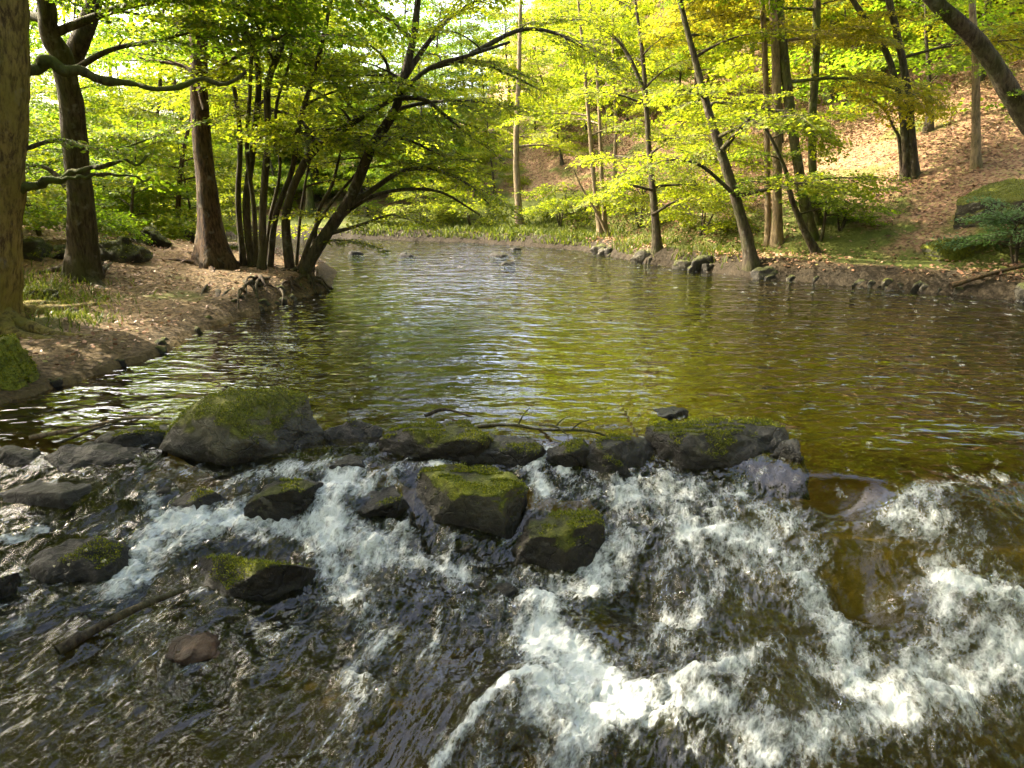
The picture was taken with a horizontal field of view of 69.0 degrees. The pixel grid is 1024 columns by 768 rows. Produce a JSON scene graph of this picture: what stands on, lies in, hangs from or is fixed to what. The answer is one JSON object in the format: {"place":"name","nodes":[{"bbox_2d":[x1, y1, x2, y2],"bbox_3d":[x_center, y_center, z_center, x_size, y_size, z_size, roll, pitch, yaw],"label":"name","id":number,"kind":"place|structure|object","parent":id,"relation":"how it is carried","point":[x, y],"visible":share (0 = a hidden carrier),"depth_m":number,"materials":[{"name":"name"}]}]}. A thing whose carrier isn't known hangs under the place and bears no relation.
{"place":"outdoors","nodes":[
{"label":"outdoors","id":0,"kind":"place"},
{"bbox_2d":[22,241,275,331],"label":"grass","id":1,"kind":"structure","parent":0,"point":[63,290],"depth_m":10.79,"materials":[{"name":"plant"}]},
{"bbox_2d":[29,0,534,116],"label":"sky","id":2,"kind":"structure","parent":0,"point":[59,23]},
{"bbox_2d":[467,575,517,635],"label":"rock","id":3,"kind":"object","parent":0,"point":[478,621],"visible":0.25,"depth_m":4.57,"materials":[{"name":"stone"}]},
{"bbox_2d":[0,0,1023,767],"bbox_3d":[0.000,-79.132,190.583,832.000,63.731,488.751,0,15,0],"label":"ground","id":4,"kind":"structure","parent":0,"point":[290,708],"depth_m":9.09,"materials":[{"name":"soil"}]},
{"bbox_2d":[0,572,29,642],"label":"rock","id":5,"kind":"object","parent":4,"relation":"on","point":[14,597],"visible":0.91,"depth_m":4.31,"materials":[{"name":"stone"}]},
{"bbox_2d":[0,333,41,390],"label":"boulder","id":6,"kind":"object","parent":4,"relation":"on","point":[18,368],"visible":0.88,"depth_m":7.19,"materials":[{"name":"stone"}]},
{"bbox_2d":[0,445,44,490],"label":"rock","id":7,"kind":"object","parent":4,"relation":"on","point":[19,465],"visible":0.73,"depth_m":5.43,"materials":[{"name":"stone"}]},
{"bbox_2d":[0,532,61,584],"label":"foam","id":8,"kind":"object","parent":4,"relation":"on","point":[15,558],"visible":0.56,"depth_m":4.75,"materials":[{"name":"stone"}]},
{"bbox_2d":[23,235,52,261],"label":"rock","id":9,"kind":"object","parent":4,"relation":"on","point":[39,246],"visible":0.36,"depth_m":12.74,"materials":[{"name":"stone"}]},
{"bbox_2d":[24,100,91,222],"bbox_3d":[-9.779,-3.958,13.888,3.229,2.739,3.275,5,15,18],"label":"shrub","id":10,"kind":"object","parent":4,"relation":"on","point":[36,111],"visible":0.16,"depth_m":14.23,"materials":[{"name":"green plant"}]},
{"bbox_2d":[0,477,116,545],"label":"rock","id":11,"kind":"object","parent":4,"relation":"on","point":[59,503],"visible":0.73,"depth_m":5.05,"materials":[{"name":"grey stone"}]},
{"bbox_2d":[23,117,94,228],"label":"shrub","id":12,"kind":"object","parent":4,"relation":"on","point":[31,196],"visible":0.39,"depth_m":12.55,"materials":[{"name":"green plant"}]},
{"bbox_2d":[25,535,138,612],"bbox_3d":[-2.675,1.198,4.683,0.709,0.480,0.527,0,15,0],"label":"rock","id":13,"kind":"object","parent":4,"relation":"on","point":[73,562],"visible":0.74,"depth_m":4.52,"materials":[{"name":"stone"}]},
{"bbox_2d":[23,110,155,242],"bbox_3d":[-9.416,-4.017,14.450,4.174,2.570,3.824,-9,17,-30],"label":"shrub","id":14,"kind":"object","parent":4,"relation":"on","point":[105,219],"visible":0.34,"depth_m":14.48,"materials":[{"name":"green plant"}]},
{"bbox_2d":[25,0,168,226],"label":"woodland tree","id":15,"kind":"object","parent":4,"relation":"on","point":[97,37],"visible":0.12,"depth_m":19.02,"materials":[{"name":"green plant"}]},
{"bbox_2d":[26,128,182,235],"bbox_3d":[-10.507,-4.958,18.813,3.677,3.119,3.729,-10,18,-33],"label":"shrub","id":16,"kind":"object","parent":4,"relation":"on","point":[103,189],"visible":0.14,"depth_m":18.46,"materials":[{"name":"green plant"}]},
{"bbox_2d":[51,131,196,231],"bbox_3d":[-10.288,-5.221,20.289,3.895,3.258,3.841,-9,17,-32],"label":"shrub","id":17,"kind":"object","parent":4,"relation":"on","point":[127,207],"visible":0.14,"depth_m":19.91,"materials":[{"name":"green plant"}]},
{"bbox_2d":[99,236,152,262],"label":"rock","id":18,"kind":"object","parent":4,"relation":"on","point":[122,249],"visible":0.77,"depth_m":13.32,"materials":[{"name":"stone"}]},
{"bbox_2d":[78,51,177,195],"bbox_3d":[-20.308,-13.012,38.709,6.219,8.073,7.100,-4,15,-16],"label":"woodland tree","id":19,"kind":"object","parent":4,"relation":"on","point":[112,73],"visible":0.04,"depth_m":37.28,"materials":[{"name":"green plant"}]},
{"bbox_2d":[38,113,223,237],"bbox_3d":[-8.883,-4.681,17.249,3.809,3.231,3.863,10,18,34],"label":"shrub","id":20,"kind":"object","parent":4,"relation":"on","point":[131,199],"visible":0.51,"depth_m":17.26,"materials":[{"name":"green plant"}]},
{"bbox_2d":[28,0,268,225],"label":"woodland tree","id":21,"kind":"object","parent":4,"relation":"on","point":[101,110],"visible":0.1,"depth_m":20.38,"materials":[{"name":"green plant"}]},
{"bbox_2d":[115,478,181,538],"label":"rock","id":22,"kind":"object","parent":4,"relation":"on","point":[124,510],"visible":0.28,"depth_m":5.19,"materials":[{"name":"stone"}]},
{"bbox_2d":[125,223,172,248],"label":"rock","id":23,"kind":"object","parent":4,"relation":"on","point":[152,232],"visible":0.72,"depth_m":15.03,"materials":[{"name":"stone"}]},
{"bbox_2d":[19,225,325,367],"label":"leaf litter","id":24,"kind":"object","parent":4,"relation":"on","point":[122,328],"visible":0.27,"depth_m":11.70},
{"bbox_2d":[86,7,284,241],"bbox_3d":[-8.055,-6.455,18.600,5.280,6.470,5.533,-2,15,-7],"label":"woodland tree","id":25,"kind":"object","parent":4,"relation":"on","point":[168,225],"visible":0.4,"depth_m":18.03,"materials":[{"name":"green plant"}]},
{"bbox_2d":[25,0,347,288],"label":"oak tree","id":26,"kind":"object","parent":4,"relation":"on","point":[82,256],"visible":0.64,"depth_m":11.72,"materials":[{"name":"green plant"}]},
{"bbox_2d":[109,119,268,242],"bbox_3d":[-8.713,-5.117,19.811,3.898,3.497,3.740,-13,20,-42],"label":"shrub","id":27,"kind":"object","parent":4,"relation":"on","point":[186,170],"visible":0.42,"depth_m":19.23,"materials":[{"name":"green plant"}]},
{"bbox_2d":[172,486,236,550],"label":"rock","id":28,"kind":"object","parent":4,"relation":"on","point":[198,498],"visible":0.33,"depth_m":5.09,"materials":[{"name":"stone"}]},
{"bbox_2d":[0,0,425,338],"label":"beech tree","id":29,"kind":"object","parent":4,"relation":"on","point":[18,69],"visible":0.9,"depth_m":9.10,"materials":[{"name":"green plant"}]},
{"bbox_2d":[85,0,375,271],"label":"beech tree","id":30,"kind":"object","parent":4,"relation":"on","point":[212,248],"visible":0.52,"depth_m":13.54,"materials":[{"name":"green plant"}]},
{"bbox_2d":[185,57,299,212],"bbox_3d":[-13.531,-12.124,36.642,5.987,7.772,6.836,-2,15,-8],"label":"woodland tree","id":31,"kind":"object","parent":4,"relation":"on","point":[230,149],"visible":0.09,"depth_m":35.78,"materials":[{"name":"green plant"}]},
{"bbox_2d":[192,553,315,636],"bbox_3d":[-1.603,1.267,4.636,0.759,0.544,0.450,0,15,0],"label":"rock","id":32,"kind":"object","parent":4,"relation":"on","point":[264,580],"visible":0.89,"depth_m":4.49,"materials":[{"name":"stone"}]},
{"bbox_2d":[220,75,316,207],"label":"woodland tree","id":33,"kind":"object","parent":4,"relation":"on","point":[273,175],"visible":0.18,"depth_m":34.36,"materials":[{"name":"green plant"}]},
{"bbox_2d":[243,477,323,548],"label":"rock","id":34,"kind":"object","parent":4,"relation":"on","point":[278,500],"visible":0.53,"depth_m":5.01,"materials":[{"name":"stone"}]},
{"bbox_2d":[106,0,473,269],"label":"alder tree","id":35,"kind":"object","parent":4,"relation":"on","point":[259,252],"visible":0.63,"depth_m":13.30,"materials":[{"name":"green plant"}]},
{"bbox_2d":[231,0,388,212],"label":"tall woodland tree","id":36,"kind":"object","parent":4,"relation":"on","point":[309,203],"visible":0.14,"depth_m":33.58,"materials":[{"name":"green plant"}]},
{"bbox_2d":[256,2,384,201],"bbox_3d":[-10.217,-14.967,37.935,8.827,11.641,7.786,12,19,39],"label":"valley tree","id":37,"kind":"object","parent":4,"relation":"on","point":[317,198],"visible":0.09,"depth_m":37.34,"materials":[{"name":"green plant"}]},
{"bbox_2d":[276,0,431,194],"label":"valley tree","id":38,"kind":"object","parent":4,"relation":"on","point":[330,153],"visible":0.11,"depth_m":35.65,"materials":[{"name":"green plant"}]},
{"bbox_2d":[317,89,412,216],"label":"valley tree","id":39,"kind":"object","parent":4,"relation":"on","point":[397,184],"visible":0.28,"depth_m":33.01,"materials":[{"name":"green plant"}]},
{"bbox_2d":[356,486,414,518],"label":"rock","id":40,"kind":"object","parent":4,"relation":"on","point":[391,502],"visible":0.39,"depth_m":5.10,"materials":[{"name":"stone"}]},
{"bbox_2d":[332,0,462,171],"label":"valley tree","id":41,"kind":"object","parent":4,"relation":"on","point":[430,16],"visible":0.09,"depth_m":43.00,"materials":[{"name":"green plant"}]},
{"bbox_2d":[357,2,468,192],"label":"valley tree","id":42,"kind":"object","parent":4,"relation":"on","point":[400,35],"visible":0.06,"depth_m":40.57,"materials":[{"name":"green plant"}]},
{"bbox_2d":[348,37,481,212],"bbox_3d":[-3.932,-10.877,31.859,5.538,7.303,4.884,-10,18,-34],"label":"valley tree","id":43,"kind":"object","parent":4,"relation":"on","point":[380,170],"visible":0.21,"depth_m":31.59,"materials":[{"name":"green plant"}]},
{"bbox_2d":[200,0,642,308],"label":"alder tree","id":44,"kind":"object","parent":4,"relation":"on","point":[352,201],"visible":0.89,"depth_m":13.56,"materials":[{"name":"green plant"}]},
{"bbox_2d":[373,180,470,225],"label":"shrub","id":45,"kind":"object","parent":4,"relation":"on","point":[404,194],"visible":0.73,"depth_m":29.87,"materials":[{"name":"green plant"}]},
{"bbox_2d":[368,0,493,188],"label":"valley tree","id":46,"kind":"object","parent":4,"relation":"on","point":[454,47],"visible":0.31,"depth_m":36.45,"materials":[{"name":"green plant"}]},
{"bbox_2d":[411,57,501,186],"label":"valley tree","id":47,"kind":"object","parent":4,"relation":"on","point":[481,159],"visible":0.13,"depth_m":35.45,"materials":[{"name":"green plant"}]},
{"bbox_2d":[417,0,508,128],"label":"valley tree","id":48,"kind":"object","parent":4,"relation":"on","point":[493,23],"visible":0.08,"depth_m":43.75,"materials":[{"name":"green plant"}]},
{"bbox_2d":[423,187,504,226],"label":"shrub","id":49,"kind":"object","parent":4,"relation":"on","point":[458,208],"visible":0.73,"depth_m":29.16,"materials":[{"name":"green plant"}]},
{"bbox_2d":[414,461,529,554],"bbox_3d":[-0.303,0.905,5.264,0.859,0.651,0.608,0,15,0],"label":"rock","id":50,"kind":"object","parent":4,"relation":"on","point":[480,501],"visible":0.92,"depth_m":5.05,"materials":[{"name":"stone"}]},
{"bbox_2d":[437,535,515,592],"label":"rock","id":51,"kind":"object","parent":4,"relation":"on","point":[488,554],"visible":0.29,"depth_m":4.97,"materials":[{"name":"stone"}]},
{"bbox_2d":[451,35,523,154],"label":"valley tree","id":52,"kind":"object","parent":4,"relation":"on","point":[489,80],"visible":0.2,"depth_m":38.33,"materials":[{"name":"green plant"}]},
{"bbox_2d":[458,87,534,193],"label":"valley tree","id":53,"kind":"object","parent":4,"relation":"on","point":[494,168],"visible":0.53,"depth_m":32.29,"materials":[{"name":"green plant"}]},
{"bbox_2d":[467,0,540,119],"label":"valley tree","id":54,"kind":"object","parent":4,"relation":"on","point":[514,36],"visible":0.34,"depth_m":42.55,"materials":[{"name":"green plant"}]},
{"bbox_2d":[446,0,609,224],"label":"ash tree","id":55,"kind":"object","parent":4,"relation":"on","point":[515,138],"visible":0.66,"depth_m":27.10,"materials":[{"name":"green plant"}]},
{"bbox_2d":[492,35,566,148],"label":"valley tree","id":56,"kind":"object","parent":4,"relation":"on","point":[535,125],"visible":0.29,"depth_m":33.84,"materials":[{"name":"green plant"}]},
{"bbox_2d":[502,38,602,165],"bbox_3d":[1.819,-12.042,32.157,4.561,5.186,3.995,-1,15,-5],"label":"valley tree","id":57,"kind":"object","parent":4,"relation":"on","point":[581,138],"visible":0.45,"depth_m":31.67,"materials":[{"name":"green plant"}]},
{"bbox_2d":[511,181,605,227],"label":"shrub","id":58,"kind":"object","parent":4,"relation":"on","point":[566,201],"visible":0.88,"depth_m":26.62,"materials":[{"name":"green plant"}]},
{"bbox_2d":[512,506,604,570],"bbox_3d":[0.288,1.145,5.005,0.677,0.600,0.500,0,15,0],"label":"rock","id":59,"kind":"object","parent":4,"relation":"on","point":[566,540],"visible":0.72,"depth_m":4.82,"materials":[{"name":"stone"}]},
{"bbox_2d":[339,162,821,269],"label":"grass","id":60,"kind":"structure","parent":4,"relation":"on","point":[522,229],"depth_m":25.76,"materials":[{"name":"plant"}]},
{"bbox_2d":[538,2,638,129],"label":"valley tree","id":61,"kind":"object","parent":4,"relation":"on","point":[560,87],"visible":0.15,"depth_m":32.74,"materials":[{"name":"green plant"}]},
{"bbox_2d":[498,0,691,236],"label":"birch tree","id":62,"kind":"object","parent":4,"relation":"on","point":[602,222],"visible":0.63,"depth_m":23.56,"materials":[{"name":"green plant"}]},
{"bbox_2d":[559,1,660,133],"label":"slender shore tree","id":63,"kind":"object","parent":4,"relation":"on","point":[619,52],"visible":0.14,"depth_m":32.74,"materials":[{"name":"green plant"}]},
{"bbox_2d":[549,0,673,177],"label":"slender shore tree","id":64,"kind":"object","parent":4,"relation":"on","point":[581,101],"visible":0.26,"depth_m":27.91,"materials":[{"name":"green plant"}]},
{"bbox_2d":[581,432,655,477],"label":"rock","id":65,"kind":"object","parent":4,"relation":"on","point":[622,453],"visible":0.54,"depth_m":5.54,"materials":[{"name":"stone"}]},
{"bbox_2d":[579,167,703,228],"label":"shrub","id":66,"kind":"object","parent":4,"relation":"on","point":[626,207],"visible":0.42,"depth_m":23.47,"materials":[{"name":"green plant"}]},
{"bbox_2d":[541,0,758,254],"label":"beech tree","id":67,"kind":"object","parent":4,"relation":"on","point":[656,241],"visible":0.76,"depth_m":19.17,"materials":[{"name":"green plant"}]},
{"bbox_2d":[623,5,733,121],"bbox_3d":[7.227,-13.664,31.040,4.306,5.590,4.917,13,20,42],"label":"valley tree","id":68,"kind":"object","parent":4,"relation":"on","point":[671,73],"visible":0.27,"depth_m":31.11,"materials":[{"name":"green plant"}]},
{"bbox_2d":[646,0,744,128],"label":"slender shore tree","id":69,"kind":"object","parent":4,"relation":"on","point":[682,66],"visible":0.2,"depth_m":28.60,"materials":[{"name":"green plant"}]},
{"bbox_2d":[630,157,771,235],"bbox_3d":[5.329,-5.080,20.472,4.105,2.306,3.607,11,19,37],"label":"shrub","id":70,"kind":"object","parent":4,"relation":"on","point":[668,214],"visible":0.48,"depth_m":20.16,"materials":[{"name":"green plant"}]},
{"bbox_2d":[644,416,788,497],"bbox_3d":[1.581,0.571,5.811,1.142,0.556,0.715,0,15,0],"label":"rock","id":71,"kind":"object","parent":4,"relation":"on","point":[740,450],"visible":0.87,"depth_m":5.60,"materials":[{"name":"stone"}]},
{"bbox_2d":[666,69,800,168],"bbox_3d":[7.307,-8.212,24.146,3.976,3.567,3.816,-14,20,-42],"label":"slope shrub","id":72,"kind":"object","parent":4,"relation":"on","point":[739,97],"visible":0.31,"depth_m":24.08,"materials":[{"name":"green plant"}]},
{"bbox_2d":[638,0,861,102],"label":"upslope tree","id":73,"kind":"object","parent":4,"relation":"on","point":[748,91],"visible":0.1,"depth_m":30.71,"materials":[{"name":"green plant"}]},
{"bbox_2d":[598,0,915,271],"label":"beech tree","id":74,"kind":"object","parent":4,"relation":"on","point":[750,260],"visible":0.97,"depth_m":16.05,"materials":[{"name":"green plant"}]},
{"bbox_2d":[650,0,883,142],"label":"sapling","id":75,"kind":"object","parent":4,"relation":"on","point":[685,113],"visible":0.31,"depth_m":26.00,"materials":[{"name":"green plant"}]},
{"bbox_2d":[656,0,882,246],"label":"ash tree","id":76,"kind":"object","parent":4,"relation":"on","point":[767,224],"visible":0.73,"depth_m":17.26,"materials":[{"name":"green plant"}]},
{"bbox_2d":[645,0,912,224],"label":"ash tree","id":77,"kind":"object","parent":4,"relation":"on","point":[814,86],"visible":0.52,"depth_m":17.49,"materials":[{"name":"green plant"}]},
{"bbox_2d":[656,0,912,247],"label":"ash tree","id":78,"kind":"object","parent":4,"relation":"on","point":[776,235],"visible":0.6,"depth_m":17.35,"materials":[{"name":"green plant"}]},
{"bbox_2d":[550,0,1023,281],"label":"leaf litter","id":79,"kind":"object","parent":4,"relation":"on","point":[809,256],"visible":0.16,"depth_m":20.52,"materials":[{"name":"plant"}]},
{"bbox_2d":[704,115,873,254],"bbox_3d":[6.553,-4.493,17.379,3.181,3.353,3.966,11,18,37],"label":"alder tree","id":80,"kind":"object","parent":4,"relation":"on","point":[812,245],"visible":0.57,"depth_m":17.03,"materials":[{"name":"green plant"}]},
{"bbox_2d":[633,0,960,240],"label":"oak tree","id":81,"kind":"object","parent":4,"relation":"on","point":[787,81],"visible":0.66,"depth_m":17.24,"materials":[{"name":"green plant"}]},
{"bbox_2d":[779,175,906,230],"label":"shrub","id":82,"kind":"object","parent":4,"relation":"on","point":[855,202],"visible":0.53,"depth_m":17.54,"materials":[{"name":"green plant"}]},
{"bbox_2d":[677,0,1023,135],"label":"oak tree","id":83,"kind":"object","parent":4,"relation":"on","point":[1003,79],"visible":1,"depth_m":13.00,"materials":[{"name":"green plant"}]},
{"bbox_2d":[758,0,956,115],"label":"sapling","id":84,"kind":"object","parent":4,"relation":"on","point":[803,60],"visible":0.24,"depth_m":23.66,"materials":[{"name":"green plant"}]},
{"bbox_2d":[710,0,1023,180],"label":"oak tree","id":85,"kind":"object","parent":4,"relation":"on","point":[909,165],"visible":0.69,"depth_m":18.17,"materials":[{"name":"green plant"}]},
{"bbox_2d":[805,0,1023,133],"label":"sapling","id":86,"kind":"object","parent":4,"relation":"on","point":[954,62],"visible":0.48,"depth_m":19.79,"materials":[{"name":"green plant"}]},
{"bbox_2d":[853,0,1023,80],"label":"sapling","id":87,"kind":"object","parent":4,"relation":"on","point":[983,76],"visible":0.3,"depth_m":21.77,"materials":[{"name":"green plant"}]},
{"bbox_2d":[920,238,987,262],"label":"boulder","id":88,"kind":"object","parent":4,"relation":"on","point":[930,252],"visible":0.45,"depth_m":15.71,"materials":[{"name":"plant"}]},
{"bbox_2d":[926,194,1023,265],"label":"shrub","id":89,"kind":"object","parent":4,"relation":"on","point":[968,241],"visible":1,"depth_m":14.89,"materials":[{"name":"green plant"}]},
{"bbox_2d":[969,0,982,168],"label":"birch tree","id":90,"kind":"object","parent":4,"relation":"on","point":[975,157],"visible":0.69,"depth_m":17.64,"materials":[{"name":"brown plant"}]},
{"bbox_2d":[953,178,1023,229],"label":"boulder","id":91,"kind":"object","parent":4,"relation":"on","point":[1011,191],"visible":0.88,"depth_m":16.36,"materials":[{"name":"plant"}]},
{"bbox_2d":[0,235,1023,767],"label":"river water","id":92,"kind":"structure","parent":0,"point":[836,689],"depth_m":4.45,"materials":[{"name":"green liquid"}]},
{"bbox_2d":[40,441,149,502],"bbox_3d":[-3.108,0.660,5.514,0.763,0.394,0.474,0,15,0],"label":"rock","id":93,"kind":"object","parent":92,"relation":"in","point":[117,470],"visible":0.72,"depth_m":5.42,"materials":[{"name":"stone"}]},
{"bbox_2d":[28,416,171,439],"bbox_3d":[-3.334,0.330,6.067,1.016,0.048,0.194,-8,17,-29],"label":"driftwood","id":94,"kind":"object","parent":92,"relation":"on","point":[42,435],"visible":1,"depth_m":5.95,"materials":[{"name":"brown wood"}]},
{"bbox_2d":[54,587,184,655],"bbox_3d":[-2.170,1.310,4.157,0.069,0.102,0.694,11,18,37],"label":"log","id":95,"kind":"object","parent":92,"relation":"on","point":[69,644],"visible":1,"depth_m":4.08,"materials":[{"name":"brown wood"}]},
{"bbox_2d":[94,423,168,473],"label":"rock","id":96,"kind":"object","parent":92,"relation":"in","point":[151,436],"visible":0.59,"depth_m":5.76,"materials":[{"name":"stone"}]},
{"bbox_2d":[156,632,237,703],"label":"rock","id":97,"kind":"object","parent":92,"relation":"in","point":[198,666],"visible":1,"depth_m":3.99,"materials":[{"name":"stone"}]},
{"bbox_2d":[159,384,333,480],"bbox_3d":[-2.070,0.428,5.799,1.444,0.811,0.843,0,15,0],"label":"boulder","id":98,"kind":"object","parent":92,"relation":"in","point":[220,435],"visible":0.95,"depth_m":5.58,"materials":[{"name":"dark stone"},{"name":"moss"}]},
{"bbox_2d":[234,459,310,494],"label":"rock","id":99,"kind":"object","parent":92,"relation":"in","point":[270,466],"visible":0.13,"depth_m":5.44,"materials":[{"name":"stone"}]},
{"bbox_2d":[314,454,370,473],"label":"rock","id":100,"kind":"object","parent":92,"relation":"in","point":[346,461],"visible":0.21,"depth_m":5.46,"materials":[{"name":"stone"}]},
{"bbox_2d":[323,416,382,467],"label":"rock","id":101,"kind":"object","parent":92,"relation":"in","point":[337,438],"visible":0.64,"depth_m":5.91,"materials":[{"name":"stone"}]},
{"bbox_2d":[377,418,493,487],"bbox_3d":[-0.579,0.542,5.765,0.896,0.515,0.504,0,15,0],"label":"rock","id":102,"kind":"object","parent":92,"relation":"in","point":[410,451],"visible":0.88,"depth_m":5.58,"materials":[{"name":"stone"}]},
{"bbox_2d":[455,433,546,474],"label":"rock","id":103,"kind":"object","parent":92,"relation":"in","point":[506,453],"visible":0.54,"depth_m":5.55,"materials":[{"name":"grey stone"}]},
{"bbox_2d":[545,437,589,469],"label":"rock","id":104,"kind":"object","parent":92,"relation":"in","point":[572,452],"visible":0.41,"depth_m":5.54,"materials":[{"name":"stone"}]},
{"bbox_2d":[647,406,689,425],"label":"rock","id":105,"kind":"object","parent":92,"relation":"in","point":[670,415],"visible":0.57,"depth_m":6.50,"materials":[{"name":"stone"}]},
{"bbox_2d":[762,438,809,499],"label":"rock","id":106,"kind":"object","parent":92,"relation":"in","point":[786,470],"visible":0.99,"depth_m":5.48,"materials":[{"name":"stone"}]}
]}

